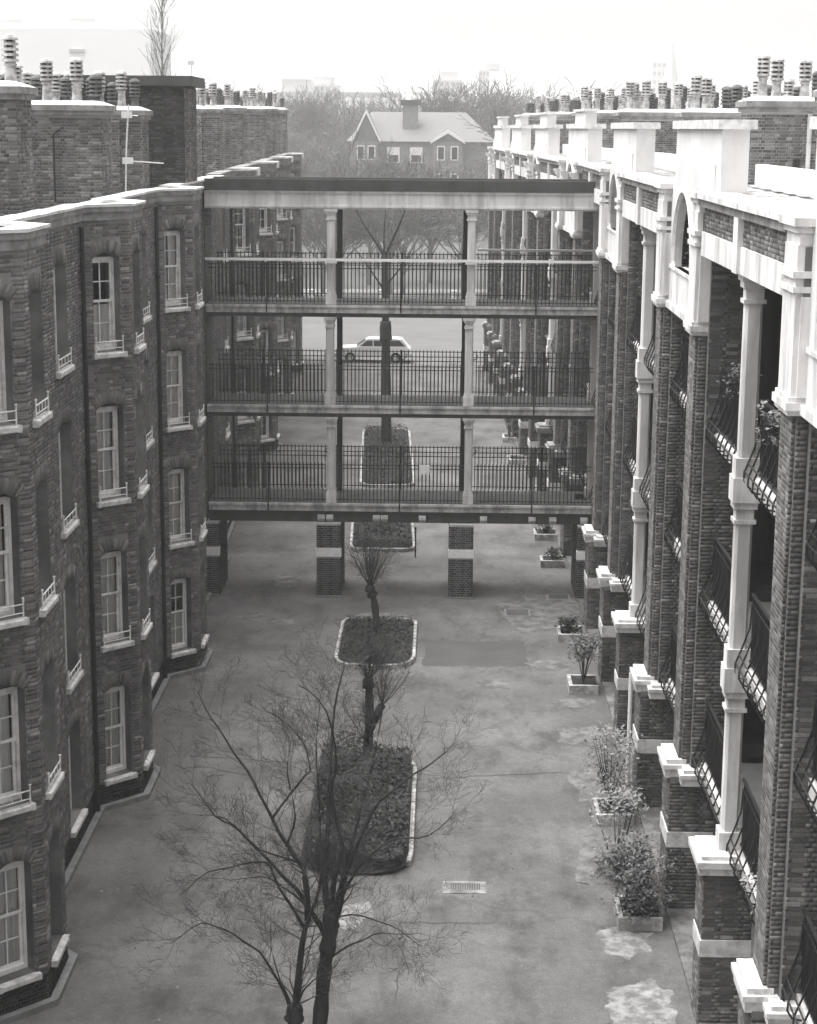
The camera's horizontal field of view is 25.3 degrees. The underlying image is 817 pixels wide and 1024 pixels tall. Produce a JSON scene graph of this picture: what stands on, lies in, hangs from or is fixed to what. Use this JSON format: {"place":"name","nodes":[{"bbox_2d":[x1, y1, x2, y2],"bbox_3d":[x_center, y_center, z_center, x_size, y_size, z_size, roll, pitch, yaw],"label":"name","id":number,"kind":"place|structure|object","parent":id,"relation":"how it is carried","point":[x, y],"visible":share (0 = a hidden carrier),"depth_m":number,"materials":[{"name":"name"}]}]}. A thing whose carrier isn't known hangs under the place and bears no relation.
{"place":"outdoors","nodes":[
{"label":"outdoors","id":0,"kind":"place"},
{"bbox_2d":[0,5,170,75],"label":"pale slab block","id":1,"kind":"structure","parent":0,"point":[110,40],"depth_m":204.76,"materials":[{"name":"concrete"}]},
{"bbox_2d":[314,77,339,91],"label":"tower block","id":2,"kind":"structure","parent":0,"point":[323,81],"depth_m":508.52,"materials":[{"name":"concrete"}]},
{"bbox_2d":[11,356,695,1023],"bbox_3d":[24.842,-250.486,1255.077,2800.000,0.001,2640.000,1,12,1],"label":"ground","id":3,"kind":"structure","parent":0,"point":[535,940],"depth_m":36.22,"materials":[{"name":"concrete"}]},
{"bbox_2d":[0,34,230,1023],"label":"brick apartment block","id":4,"kind":"structure","parent":3,"relation":"on","point":[112,435],"depth_m":35.21,"materials":[{"name":"brick"}]},
{"bbox_2d":[0,300,6,422],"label":"window","id":5,"kind":"structure","parent":4,"relation":"in","point":[3,406],"depth_m":26.36,"materials":[{"name":"paint"}]},
{"bbox_2d":[0,494,13,615],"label":"window","id":6,"kind":"structure","parent":4,"relation":"in","point":[6,576],"depth_m":26.95,"materials":[{"name":"paint"}]},
{"bbox_2d":[0,686,20,803],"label":"window","id":7,"kind":"structure","parent":4,"relation":"in","point":[7,781],"depth_m":27.51,"materials":[{"name":"paint"}]},
{"bbox_2d":[0,861,27,976],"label":"window","id":8,"kind":"structure","parent":4,"relation":"in","point":[13,933],"depth_m":28.05,"materials":[{"name":"paint"}]},
{"bbox_2d":[53,267,57,363],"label":"window","id":9,"kind":"structure","parent":4,"relation":"in","point":[54,267],"depth_m":32.86,"materials":[{"name":"paint"}]},
{"bbox_2d":[58,431,62,519],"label":"window","id":10,"kind":"structure","parent":4,"relation":"in","point":[59,431],"depth_m":33.48,"materials":[{"name":"paint"}]},
{"bbox_2d":[92,252,115,350],"bbox_3d":[-5.932,-4.051,34.916,0.620,1.900,0.151,-11,16,-43],"label":"window","id":11,"kind":"structure","parent":4,"relation":"in","point":[104,314],"depth_m":35.04,"materials":[{"name":"paint"}]},
{"bbox_2d":[96,403,118,497],"bbox_3d":[-5.953,-1.232,35.508,0.620,1.900,0.145,-11,16,-43],"label":"window","id":12,"kind":"structure","parent":4,"relation":"in","point":[107,476],"depth_m":35.60,"materials":[{"name":"glass"}]},
{"bbox_2d":[100,549,122,641],"bbox_3d":[-5.977,1.605,36.107,0.620,1.900,0.149,-11,16,-43],"label":"window","id":13,"kind":"structure","parent":4,"relation":"in","point":[112,621],"depth_m":36.21,"materials":[{"name":"paint"}]},
{"bbox_2d":[104,685,125,773],"bbox_3d":[-5.999,4.316,36.678,0.620,1.900,0.149,-11,16,-43],"label":"window","id":14,"kind":"structure","parent":4,"relation":"in","point":[115,737],"depth_m":36.78,"materials":[{"name":"paint"}]},
{"bbox_2d":[121,105,163,191],"bbox_3d":[-6.518,-8.916,44.743,0.998,2.102,0.399,-1,12,-5],"label":"tv aerial","id":15,"kind":"object","parent":4,"relation":"attached to","point":[127,114],"visible":1,"depth_m":44.68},
{"bbox_2d":[164,227,180,305],"bbox_3d":[-5.758,-5.892,43.662,0.620,1.900,0.151,-11,16,-43],"label":"window","id":16,"kind":"structure","parent":4,"relation":"in","point":[172,271],"depth_m":43.77,"materials":[{"name":"paint"}]},
{"bbox_2d":[166,348,182,423],"bbox_3d":[-5.780,-3.073,44.256,0.620,1.900,0.150,-11,16,-43],"label":"window","id":17,"kind":"structure","parent":4,"relation":"in","point":[174,390],"depth_m":44.36,"materials":[{"name":"glass"}]},
{"bbox_2d":[168,467,184,540],"bbox_3d":[-5.803,-0.236,44.853,0.620,1.900,0.149,-11,16,-43],"label":"window","id":18,"kind":"structure","parent":4,"relation":"in","point":[175,505],"depth_m":44.96,"materials":[{"name":"glass"}]},
{"bbox_2d":[171,577,186,649],"bbox_3d":[-5.825,2.475,45.425,0.620,1.900,0.151,-11,16,-43],"label":"window","id":19,"kind":"structure","parent":4,"relation":"in","point":[179,620],"depth_m":45.57,"materials":[{"name":"glass"}]},
{"bbox_2d":[204,225,210,301],"bbox_3d":[-5.778,-7.129,52.301,0.055,2.100,1.150,1,12,1],"label":"bridge door","id":20,"kind":"structure","parent":4,"relation":"in","point":[207,270],"depth_m":52.18,"materials":[{"name":"paint"}]},
{"bbox_2d":[206,325,211,400],"bbox_3d":[-5.800,-4.330,52.890,0.055,2.100,1.150,1,12,1],"label":"bridge door","id":21,"kind":"structure","parent":4,"relation":"in","point":[208,330],"depth_m":52.78,"materials":[{"name":"paint"}]},
{"bbox_2d":[207,421,213,498],"bbox_3d":[-5.822,-1.532,53.480,0.055,2.100,1.150,1,12,1],"label":"bridge door","id":22,"kind":"structure","parent":4,"relation":"in","point":[210,428],"depth_m":53.37,"materials":[{"name":"paint"}]},
{"bbox_2d":[196,82,304,543],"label":"brick apartment block","id":23,"kind":"structure","parent":3,"relation":"on","point":[248,138],"depth_m":72.07,"materials":[{"name":"brick"}]},
{"bbox_2d":[235,208,245,251],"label":"window","id":24,"kind":"structure","parent":23,"relation":"in","point":[243,209],"depth_m":62.53,"materials":[{"name":"paint"}]},
{"bbox_2d":[236,283,245,335],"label":"window","id":25,"kind":"structure","parent":23,"relation":"in","point":[241,322],"depth_m":63.19,"materials":[{"name":"glass"}]},
{"bbox_2d":[238,446,247,487],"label":"window","id":26,"kind":"structure","parent":23,"relation":"in","point":[242,459],"depth_m":64.25,"materials":[{"name":"glass"}]},
{"bbox_2d":[277,239,282,277],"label":"window","id":27,"kind":"structure","parent":23,"relation":"in","point":[279,247],"depth_m":87.33,"materials":[{"name":"glass"}]},
{"bbox_2d":[124,634,401,1023],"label":"pollarded tree","id":28,"kind":"object","parent":3,"relation":"on","point":[294,1012],"visible":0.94,"depth_m":26.11,"materials":[{"name":"black plant"}]},
{"bbox_2d":[266,617,294,623],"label":"asphalt patch","id":29,"kind":"object","parent":3,"relation":"on","point":[275,620],"visible":1,"depth_m":50.56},
{"bbox_2d":[270,575,301,588],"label":"asphalt patch","id":30,"kind":"object","parent":3,"relation":"on","point":[286,581],"visible":1,"depth_m":54.92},
{"bbox_2d":[141,620,501,1023],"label":"pollarded tree","id":31,"kind":"object","parent":3,"relation":"on","point":[321,1007],"visible":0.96,"depth_m":26.09,"materials":[{"name":"black plant"}]},
{"bbox_2d":[339,899,373,930],"bbox_3d":[-1.017,6.998,31.731,0.835,0.001,1.337,1,12,1],"label":"asphalt patch","id":32,"kind":"object","parent":3,"relation":"on","point":[369,913],"visible":0.55,"depth_m":31.80,"materials":[{"name":"asphalt"}]},
{"bbox_2d":[301,753,416,872],"bbox_3d":[-0.911,5.946,36.453,2.095,0.162,6.345,1,12,1],"label":"flower bed","id":33,"kind":"object","parent":3,"relation":"on","point":[408,858],"visible":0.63,"depth_m":34.95,"materials":[{"name":"soil"}]},
{"bbox_2d":[303,717,413,868],"bbox_3d":[-0.901,5.403,36.309,2.043,1.150,6.225,1,12,1],"label":"ground cover","id":34,"kind":"object","parent":33,"relation":"on","point":[397,757],"visible":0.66,"depth_m":35.89,"materials":[{"name":"grey plant"}]},
{"bbox_2d":[333,614,421,758],"bbox_3d":[-0.739,3.806,38.915,1.906,3.350,1.722,-8,15,-36],"label":"pollarded tree","id":35,"kind":"object","parent":33,"relation":"in","point":[370,728],"visible":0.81,"depth_m":38.76,"materials":[{"name":"grey plant"}]},
{"bbox_2d":[335,336,411,362],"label":"estate car","id":36,"kind":"object","parent":3,"relation":"on","point":[371,343],"visible":0.61,"depth_m":105.92,"materials":[{"name":"paint"}]},
{"bbox_2d":[334,617,416,669],"bbox_3d":[-0.838,3.458,48.272,2.090,0.161,4.590,1,12,1],"label":"flower bed","id":37,"kind":"object","parent":3,"relation":"on","point":[413,640],"visible":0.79,"depth_m":48.06,"materials":[{"name":"soil"}]},
{"bbox_2d":[338,522,401,636],"bbox_3d":[-1.063,1.834,48.757,1.836,3.168,1.501,1,12,1],"label":"pollarded tree","id":38,"kind":"object","parent":37,"relation":"in","point":[372,593],"visible":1,"depth_m":48.59,"materials":[{"name":"black plant"}]},
{"bbox_2d":[338,613,413,663],"bbox_3d":[-0.839,3.295,48.241,1.930,0.364,4.425,1,12,1],"label":"ground cover","id":39,"kind":"object","parent":37,"relation":"on","point":[405,630],"visible":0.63,"depth_m":48.71,"materials":[{"name":"grey plant"}]},
{"bbox_2d":[354,612,407,617],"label":"asphalt patch","id":40,"kind":"object","parent":3,"relation":"on","point":[367,614],"visible":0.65,"depth_m":51.19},
{"bbox_2d":[350,522,414,551],"bbox_3d":[-0.873,0.756,61.094,2.271,0.162,4.725,1,12,1],"label":"flower bed","id":41,"kind":"object","parent":3,"relation":"on","point":[402,548],"visible":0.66,"depth_m":59.62,"materials":[{"name":"soil"}]},
{"bbox_2d":[352,522,411,547],"bbox_3d":[-0.873,0.323,60.998,2.103,0.915,4.573,1,12,1],"label":"ground cover","id":42,"kind":"object","parent":41,"relation":"on","point":[404,530],"visible":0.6,"depth_m":60.01,"materials":[{"name":"grey plant"}]},
{"bbox_2d":[360,428,413,487],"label":"flower bed","id":43,"kind":"object","parent":3,"relation":"on","point":[410,444],"visible":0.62,"depth_m":73.31,"materials":[{"name":"soil"}]},
{"bbox_2d":[344,176,427,445],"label":"pollarded tree","id":44,"kind":"object","parent":43,"relation":"on","point":[385,339],"visible":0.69,"depth_m":76.89,"materials":[{"name":"black plant"}]},
{"bbox_2d":[363,422,411,483],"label":"ground cover","id":45,"kind":"object","parent":43,"relation":"on","point":[372,436],"visible":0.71,"depth_m":75.16,"materials":[{"name":"grey plant"}]},
{"bbox_2d":[204,176,598,600],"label":"gallery bridge","id":46,"kind":"structure","parent":3,"relation":"on","point":[331,510],"depth_m":52.49,"materials":[{"name":"concrete"}]},
{"bbox_2d":[443,881,485,893],"bbox_3d":[1.005,6.770,32.881,0.780,0.013,0.530,1,12,1],"label":"drain grating","id":47,"kind":"object","parent":3,"relation":"on","point":[468,887],"visible":1,"depth_m":32.87,"materials":[{"name":"grey metal"}]},
{"bbox_2d":[422,641,529,666],"bbox_3d":[1.740,3.685,47.565,2.778,0.001,2.459,1,12,1],"label":"asphalt strip","id":48,"kind":"object","parent":3,"relation":"on","point":[480,653],"visible":1,"depth_m":47.53,"materials":[{"name":"asphalt"}]},
{"bbox_2d":[474,677,510,690],"bbox_3d":[2.070,4.238,44.944,0.964,0.001,1.125,1,12,1],"label":"asphalt patch","id":49,"kind":"object","parent":3,"relation":"on","point":[490,684],"visible":1,"depth_m":44.91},
{"bbox_2d":[496,598,579,633],"bbox_3d":[3.679,2.907,51.328,2.411,0.001,3.950,1,12,1],"label":"asphalt patch","id":50,"kind":"object","parent":3,"relation":"on","point":[545,614],"visible":0.83,"depth_m":51.55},
{"bbox_2d":[504,609,530,615],"bbox_3d":[3.078,2.847,51.582,0.720,0.012,0.780,1,12,1],"label":"manhole cover","id":51,"kind":"object","parent":50,"relation":"on","point":[517,612],"visible":1,"depth_m":51.59,"materials":[{"name":"metal"}]},
{"bbox_2d":[533,529,556,540],"bbox_3d":[4.567,0.761,61.038,0.740,0.220,0.900,1,12,1],"label":"planter","id":52,"kind":"object","parent":3,"relation":"on","point":[538,536],"visible":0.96,"depth_m":60.61,"materials":[{"name":"concrete"}]},
{"bbox_2d":[525,660,570,672],"bbox_3d":[3.591,3.908,46.577,1.256,0.001,0.968,8,14,33],"label":"asphalt patch","id":53,"kind":"object","parent":3,"relation":"on","point":[550,665],"visible":1,"depth_m":46.54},
{"bbox_2d":[539,555,563,567],"bbox_3d":[4.497,1.554,57.271,0.730,0.220,0.800,1,12,1],"label":"planter","id":54,"kind":"object","parent":3,"relation":"on","point":[546,562],"visible":1,"depth_m":56.90,"materials":[{"name":"concrete"}]},
{"bbox_2d":[544,546,563,559],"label":"shrub","id":55,"kind":"object","parent":54,"relation":"on","point":[552,551],"visible":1,"depth_m":57.16,"materials":[{"name":"grey plant"}]},
{"bbox_2d":[547,594,570,599],"bbox_3d":[4.393,2.483,53.360,0.660,0.012,0.660,1,12,1],"label":"manhole cover","id":56,"kind":"object","parent":3,"relation":"on","point":[558,596],"visible":1,"depth_m":53.33,"materials":[{"name":"metal"}]},
{"bbox_2d":[556,625,584,642],"bbox_3d":[4.349,3.279,49.077,0.700,0.220,0.950,1,12,1],"label":"planter","id":57,"kind":"object","parent":3,"relation":"on","point":[564,637],"visible":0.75,"depth_m":48.62,"materials":[{"name":"concrete"}]},
{"bbox_2d":[555,614,583,633],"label":"shrub","id":58,"kind":"object","parent":57,"relation":"in","point":[569,623],"visible":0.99,"depth_m":48.90,"materials":[{"name":"grey plant"}]},
{"bbox_2d":[551,697,597,707],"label":"asphalt patch","id":59,"kind":"object","parent":3,"relation":"on","point":[575,702],"visible":1,"depth_m":43.54,"materials":[{"name":"asphalt"}]},
{"bbox_2d":[557,726,605,745],"bbox_3d":[3.935,5.049,41.168,1.220,0.001,1.390,1,12,1],"label":"asphalt patch","id":60,"kind":"object","parent":3,"relation":"on","point":[575,735],"visible":0.79,"depth_m":41.18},
{"bbox_2d":[566,674,598,694],"bbox_3d":[4.255,4.216,44.626,0.710,0.220,0.950,1,12,1],"label":"planter","id":61,"kind":"object","parent":3,"relation":"on","point":[577,685],"visible":0.96,"depth_m":44.39,"materials":[{"name":"concrete"}]},
{"bbox_2d":[565,630,603,682],"bbox_3d":[4.300,3.560,44.480,0.960,1.293,0.954,1,12,1],"label":"shrub","id":62,"kind":"object","parent":61,"relation":"on","point":[590,644],"visible":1,"depth_m":44.43,"materials":[{"name":"grey plant"}]},
{"bbox_2d":[564,767,610,800],"bbox_3d":[3.825,5.683,38.154,1.057,0.001,2.082,1,12,1],"label":"asphalt patch","id":63,"kind":"object","parent":3,"relation":"on","point":[578,779],"visible":0.54,"depth_m":38.21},
{"bbox_2d":[575,827,601,883],"bbox_3d":[3.411,6.460,34.450,0.478,0.001,2.878,2,12,8],"label":"asphalt patch","id":64,"kind":"object","parent":3,"relation":"on","point":[588,837],"visible":0.84,"depth_m":34.28,"materials":[{"name":"asphalt"}]},
{"bbox_2d":[592,798,633,825],"bbox_3d":[4.070,5.966,36.310,0.750,0.220,0.950,1,12,1],"label":"planter","id":65,"kind":"object","parent":3,"relation":"on","point":[595,801],"visible":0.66,"depth_m":35.91,"materials":[{"name":"concrete"}]},
{"bbox_2d":[573,719,646,807],"bbox_3d":[4.084,5.070,36.260,1.376,1.722,1.502,-3,12,-15],"label":"shrub","id":66,"kind":"object","parent":65,"relation":"on","point":[605,776],"visible":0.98,"depth_m":36.21,"materials":[{"name":"grey plant"}]},
{"bbox_2d":[587,784,648,881],"bbox_3d":[3.811,5.899,33.225,1.134,1.722,1.242,1,12,1],"label":"shrub","id":67,"kind":"object","parent":3,"relation":"on","point":[627,802],"visible":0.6,"depth_m":33.17,"materials":[{"name":"grey plant"}]},
{"bbox_2d":[596,927,652,959],"bbox_3d":[3.671,7.253,30.697,0.991,0.001,1.289,1,12,1],"label":"asphalt patch","id":68,"kind":"object","parent":3,"relation":"on","point":[627,945],"visible":1,"depth_m":30.71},
{"bbox_2d":[482,79,782,556],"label":"gallery apartment block","id":69,"kind":"structure","parent":3,"relation":"on","point":[562,136],"depth_m":69.06,"materials":[{"name":"paint"}]},
{"bbox_2d":[613,895,662,930],"bbox_3d":[3.972,6.949,31.638,0.760,0.220,1.000,1,12,1],"label":"planter","id":70,"kind":"object","parent":3,"relation":"on","point":[651,923],"visible":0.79,"depth_m":31.17,"materials":[{"name":"concrete"}]},
{"bbox_2d":[589,829,677,921],"bbox_3d":[3.909,6.285,31.507,1.444,1.393,1.502,5,13,22],"label":"shrub","id":71,"kind":"object","parent":70,"relation":"in","point":[637,872],"visible":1,"depth_m":31.38,"materials":[{"name":"grey plant"}]},
{"bbox_2d":[605,977,677,1023],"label":"asphalt patch","id":72,"kind":"object","parent":3,"relation":"on","point":[648,1001],"visible":1,"depth_m":28.53,"materials":[{"name":"asphalt"}]},
{"bbox_2d":[566,53,816,1023],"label":"gallery apartment block","id":73,"kind":"structure","parent":3,"relation":"on","point":[698,604],"depth_m":30.45,"materials":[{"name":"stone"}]},
{"bbox_2d":[716,363,762,399],"bbox_3d":[5.155,-2.023,28.383,0.713,0.590,0.805,1,12,1],"label":"potted plant","id":74,"kind":"object","parent":73,"relation":"on","point":[732,373],"visible":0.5,"depth_m":28.38,"materials":[{"name":"grey plant"}]},
{"bbox_2d":[739,863,757,914],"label":"potted plant","id":75,"kind":"object","parent":73,"relation":"on","point":[747,880],"visible":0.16,"depth_m":24.84,"materials":[{"name":"grey plant"}]},
{"bbox_2d":[754,400,780,447],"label":"potted plant","id":76,"kind":"object","parent":73,"relation":"on","point":[775,438],"visible":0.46,"depth_m":23.77,"materials":[{"name":"grey plant"}]},
{"bbox_2d":[302,317,486,356],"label":"street","id":77,"kind":"structure","parent":0,"point":[432,334],"depth_m":121.57,"materials":[{"name":"asphalt"}]},
{"bbox_2d":[139,0,183,75],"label":"bare tree","id":78,"kind":"object","parent":77,"relation":"on","point":[162,36],"visible":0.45,"depth_m":128.19,"materials":[{"name":"plant"}]},
{"bbox_2d":[302,217,487,294],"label":"lawn","id":79,"kind":"structure","parent":0,"point":[439,249],"depth_m":174.48,"materials":[{"name":"plant"}]},
{"bbox_2d":[230,79,317,150],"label":"bare tree","id":80,"kind":"object","parent":79,"relation":"on","point":[290,125],"visible":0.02,"depth_m":248.97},
{"bbox_2d":[265,87,344,138],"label":"bare tree","id":81,"kind":"object","parent":79,"relation":"on","point":[309,104],"visible":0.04,"depth_m":295.61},
{"bbox_2d":[278,83,343,156],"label":"bare tree","id":82,"kind":"object","parent":79,"relation":"on","point":[318,96],"visible":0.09,"depth_m":280.44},
{"bbox_2d":[287,121,339,173],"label":"bare tree","id":83,"kind":"object","parent":79,"relation":"on","point":[310,149],"visible":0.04,"depth_m":239.58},
{"bbox_2d":[287,131,347,229],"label":"bare tree","id":84,"kind":"object","parent":79,"relation":"on","point":[324,155],"visible":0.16,"depth_m":226.19,"materials":[{"name":"plant"}]},
{"bbox_2d":[258,80,386,220],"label":"bare tree","id":85,"kind":"object","parent":79,"relation":"on","point":[316,119],"visible":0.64,"depth_m":259.79,"materials":[{"name":"plant"}]},
{"bbox_2d":[287,132,361,228],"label":"bare tree","id":86,"kind":"object","parent":79,"relation":"on","point":[306,169],"visible":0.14,"depth_m":182.18,"materials":[{"name":"plant"}]},
{"bbox_2d":[270,79,401,158],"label":"office block","id":87,"kind":"structure","parent":79,"relation":"on","point":[289,85],"depth_m":322.19,"materials":[{"name":"concrete"}]},
{"bbox_2d":[302,209,380,292],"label":"bare tree","id":88,"kind":"object","parent":79,"relation":"on","point":[305,224],"visible":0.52,"depth_m":144.79,"materials":[{"name":"plant"}]},
{"bbox_2d":[302,169,400,291],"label":"bare tree","id":89,"kind":"object","parent":79,"relation":"on","point":[364,231],"visible":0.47,"depth_m":144.45,"materials":[{"name":"plant"}]},
{"bbox_2d":[312,147,422,284],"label":"bare tree","id":90,"kind":"object","parent":79,"relation":"on","point":[381,173],"visible":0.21,"depth_m":156.72,"materials":[{"name":"plant"}]},
{"bbox_2d":[335,136,421,267],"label":"bare tree","id":91,"kind":"object","parent":79,"relation":"on","point":[377,249],"visible":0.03,"depth_m":173.21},
{"bbox_2d":[311,131,452,293],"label":"bare tree","id":92,"kind":"object","parent":79,"relation":"on","point":[394,249],"visible":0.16,"depth_m":147.26,"materials":[{"name":"plant"}]},
{"bbox_2d":[303,289,486,298],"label":"park wall","id":93,"kind":"structure","parent":79,"relation":"on","point":[395,296],"depth_m":138.60,"materials":[{"name":"stone"}]},
{"bbox_2d":[343,167,462,293],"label":"bare tree","id":94,"kind":"object","parent":79,"relation":"on","point":[407,229],"visible":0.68,"depth_m":143.51,"materials":[{"name":"plant"}]},
{"bbox_2d":[362,155,487,282],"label":"bare tree","id":95,"kind":"object","parent":79,"relation":"on","point":[430,248],"visible":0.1,"depth_m":160.35,"materials":[{"name":"plant"}]},
{"bbox_2d":[406,170,487,294],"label":"bare tree","id":96,"kind":"object","parent":79,"relation":"on","point":[479,220],"visible":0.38,"depth_m":147.17,"materials":[{"name":"plant"}]},
{"bbox_2d":[371,72,528,129],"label":"bare tree","id":97,"kind":"object","parent":79,"relation":"on","point":[432,103],"visible":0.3,"depth_m":248.52,"materials":[{"name":"plant"}]},
{"bbox_2d":[406,76,535,130],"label":"bare tree","id":98,"kind":"object","parent":79,"relation":"on","point":[520,98],"visible":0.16,"depth_m":267.10,"materials":[{"name":"plant"}]},
{"bbox_2d":[449,76,568,133],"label":"bare tree","id":99,"kind":"object","parent":79,"relation":"on","point":[554,91],"visible":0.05,"depth_m":261.49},
{"bbox_2d":[469,69,551,140],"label":"bare tree","id":100,"kind":"object","parent":79,"relation":"on","point":[500,108],"visible":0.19,"depth_m":241.57,"materials":[{"name":"plant"}]},
{"bbox_2d":[456,106,592,165],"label":"bare tree","id":101,"kind":"object","parent":79,"relation":"on","point":[487,142],"visible":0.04,"depth_m":218.75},
{"bbox_2d":[303,289,486,292],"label":"footpath","id":102,"kind":"structure","parent":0,"point":[410,290],"depth_m":153.09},
{"bbox_2d":[0,0,816,110],"label":"sky","id":103,"kind":"structure","parent":0,"point":[356,43],"materials":[{"name":"white"}]},
{"bbox_2d":[347,100,493,235],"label":"gabled house","id":104,"kind":"structure","parent":0,"point":[444,135],"depth_m":231.64,"materials":[{"name":"brick"}]},
{"bbox_2d":[387,147,399,162],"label":"window","id":105,"kind":"structure","parent":104,"relation":"in","point":[395,151],"depth_m":231.60,"materials":[{"name":"white glass"}]},
{"bbox_2d":[410,147,422,162],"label":"window","id":106,"kind":"structure","parent":104,"relation":"in","point":[418,150],"depth_m":231.55,"materials":[{"name":"white glass"}]},
{"bbox_2d":[433,72,461,110],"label":"tower block","id":107,"kind":"structure","parent":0,"point":[449,78],"depth_m":506.60,"materials":[{"name":"concrete"}]},
{"bbox_2d":[478,63,499,98],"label":"tower block","id":108,"kind":"structure","parent":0,"point":[490,67],"depth_m":623.18,"materials":[{"name":"concrete"}]},
{"bbox_2d":[649,56,667,96],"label":"tower block","id":109,"kind":"structure","parent":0,"point":[657,67],"depth_m":776.63,"materials":[{"name":"concrete"}]},
{"bbox_2d":[658,41,678,108],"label":"church spire","id":110,"kind":"structure","parent":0,"point":[671,76],"depth_m":580.38,"materials":[{"name":"stone"}]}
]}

